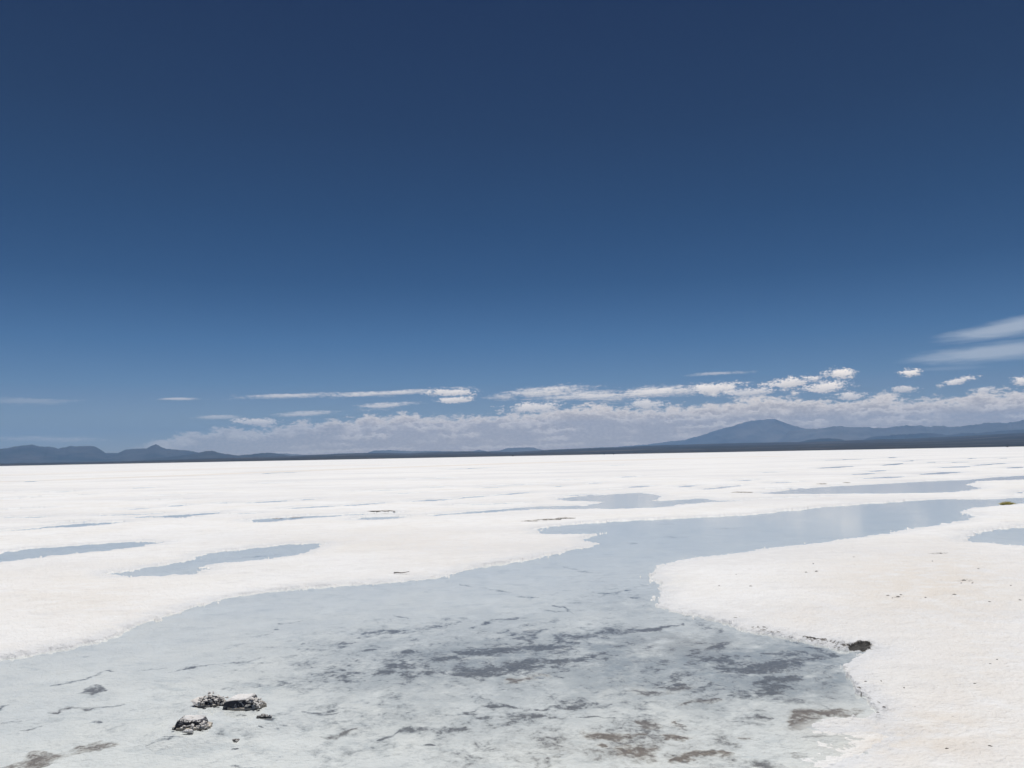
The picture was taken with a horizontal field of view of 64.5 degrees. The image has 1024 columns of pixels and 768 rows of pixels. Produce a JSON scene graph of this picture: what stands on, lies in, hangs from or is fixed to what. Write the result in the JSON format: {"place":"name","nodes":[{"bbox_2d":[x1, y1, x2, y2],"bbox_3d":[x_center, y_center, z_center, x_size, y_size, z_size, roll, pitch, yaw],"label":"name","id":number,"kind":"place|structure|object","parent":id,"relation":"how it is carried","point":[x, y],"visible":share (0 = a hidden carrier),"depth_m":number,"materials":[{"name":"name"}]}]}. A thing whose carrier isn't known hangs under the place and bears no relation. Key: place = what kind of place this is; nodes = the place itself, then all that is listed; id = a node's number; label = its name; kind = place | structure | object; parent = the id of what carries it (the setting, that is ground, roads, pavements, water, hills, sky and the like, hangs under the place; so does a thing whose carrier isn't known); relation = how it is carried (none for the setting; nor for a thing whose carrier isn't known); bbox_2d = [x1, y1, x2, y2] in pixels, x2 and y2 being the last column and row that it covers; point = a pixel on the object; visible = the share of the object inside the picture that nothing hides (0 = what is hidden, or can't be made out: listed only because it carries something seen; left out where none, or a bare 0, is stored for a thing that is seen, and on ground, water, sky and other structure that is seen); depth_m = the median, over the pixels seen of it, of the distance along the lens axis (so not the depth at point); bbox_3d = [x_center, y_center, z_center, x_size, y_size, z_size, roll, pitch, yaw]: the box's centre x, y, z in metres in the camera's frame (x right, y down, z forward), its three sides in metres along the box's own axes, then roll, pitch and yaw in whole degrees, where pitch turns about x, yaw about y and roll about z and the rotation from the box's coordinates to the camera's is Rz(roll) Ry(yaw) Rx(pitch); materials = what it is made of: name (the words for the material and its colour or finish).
{"place":"outdoors","nodes":[
{"label":"outdoors","id":0,"kind":"place"},
{"bbox_2d":[0,444,197,462],"bbox_3d":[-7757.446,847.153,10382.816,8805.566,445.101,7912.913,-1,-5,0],"label":"hills","id":1,"kind":"structure","parent":0,"point":[25,453],"depth_m":10800.90,"materials":[{"name":"stone"}]},
{"bbox_2d":[136,451,288,460],"bbox_3d":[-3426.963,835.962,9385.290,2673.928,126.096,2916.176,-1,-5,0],"label":"hills","id":2,"kind":"structure","parent":0,"point":[209,454],"depth_m":9152.58,"materials":[{"name":"stone"}]},
{"bbox_2d":[275,453,298,455],"bbox_3d":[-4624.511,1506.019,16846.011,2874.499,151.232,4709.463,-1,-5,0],"label":"hills","id":3,"kind":"structure","parent":0,"point":[288,454],"depth_m":16719.96,"materials":[{"name":"stone"}]},
{"bbox_2d":[368,447,540,452],"bbox_3d":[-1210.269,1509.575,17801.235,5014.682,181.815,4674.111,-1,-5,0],"label":"hills","id":4,"kind":"structure","parent":0,"point":[503,450],"depth_m":17554.37,"materials":[{"name":"stone"}]},
{"bbox_2d":[0,446,1023,767],"bbox_3d":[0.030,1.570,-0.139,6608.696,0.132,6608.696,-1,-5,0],"label":"salt ground","id":5,"kind":"structure","parent":0,"point":[512,638],"depth_m":7.83,"materials":[{"name":"white"}]},
{"bbox_2d":[191,691,228,707],"bbox_3d":[-2.006,2.090,5.383,0.241,0.094,0.163,-1,-5,-4],"label":"salt rock","id":6,"kind":"object","parent":5,"relation":"on","point":[210,700],"visible":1,"depth_m":5.34,"materials":[{"name":"white stone"}]},
{"bbox_2d":[996,500,1018,504],"bbox_3d":[13.438,3.225,21.990,0.631,0.137,0.230,-1,-5,0],"label":"grass tuft","id":7,"kind":"object","parent":5,"relation":"on","point":[1006,503],"visible":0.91,"depth_m":21.95,"materials":[{"name":"plant"}]},
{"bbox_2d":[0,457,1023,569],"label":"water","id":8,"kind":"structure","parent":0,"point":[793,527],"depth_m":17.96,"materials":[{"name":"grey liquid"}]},
{"bbox_2d":[182,729,193,733],"bbox_3d":[-1.919,2.057,4.800,0.068,0.027,0.031,-1,-5,0],"label":"pebble","id":9,"kind":"object","parent":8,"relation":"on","point":[187,731],"visible":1,"depth_m":4.79,"materials":[{"name":"white stone"}]},
{"bbox_2d":[172,715,212,730],"bbox_3d":[-1.935,2.056,4.915,0.242,0.078,0.150,-1,-5,-3],"label":"salt rock","id":10,"kind":"object","parent":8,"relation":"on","point":[195,722],"visible":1,"depth_m":4.89,"materials":[{"name":"white stone"}]},
{"bbox_2d":[222,693,266,710],"bbox_3d":[-1.741,2.082,5.316,0.287,0.089,0.206,-1,-5,4],"label":"salt rock","id":11,"kind":"object","parent":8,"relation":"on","point":[243,702],"visible":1,"depth_m":5.25,"materials":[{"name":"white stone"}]},
{"bbox_2d":[256,714,271,717],"bbox_3d":[-1.552,2.078,5.074,0.098,0.029,0.037,-1,-5,-6],"label":"pebble","id":12,"kind":"object","parent":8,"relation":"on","point":[263,716],"visible":1,"depth_m":5.06,"materials":[{"name":"stone"}]},
{"bbox_2d":[0,433,1023,465],"bbox_3d":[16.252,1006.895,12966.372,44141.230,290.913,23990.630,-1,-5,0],"label":"terrain","id":13,"kind":"structure","parent":0,"point":[1005,440],"depth_m":3907.34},
{"bbox_2d":[0,0,1023,454],"label":"sky","id":14,"kind":"structure","parent":0,"point":[233,227],"materials":[{"name":"blue"}]},
{"bbox_2d":[599,419,805,447],"bbox_3d":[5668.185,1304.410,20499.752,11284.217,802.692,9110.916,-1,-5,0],"label":"mountain","id":15,"kind":"structure","parent":0,"point":[766,431],"depth_m":19865.00,"materials":[{"name":"stone"}]},
{"bbox_2d":[801,438,844,441],"bbox_3d":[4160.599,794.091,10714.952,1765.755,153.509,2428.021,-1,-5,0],"label":"hills","id":16,"kind":"structure","parent":0,"point":[826,439],"depth_m":10632.70,"materials":[{"name":"stone"}]},
{"bbox_2d":[777,420,1023,441],"bbox_3d":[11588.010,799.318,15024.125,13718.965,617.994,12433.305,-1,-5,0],"label":"hills","id":17,"kind":"structure","parent":0,"point":[847,433],"depth_m":16529.27,"materials":[{"name":"stone"}]},
{"bbox_2d":[864,429,1023,439],"bbox_3d":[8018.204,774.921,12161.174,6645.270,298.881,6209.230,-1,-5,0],"label":"hills","id":18,"kind":"structure","parent":0,"point":[917,435],"depth_m":12568.42,"materials":[{"name":"stone"}]}
]}

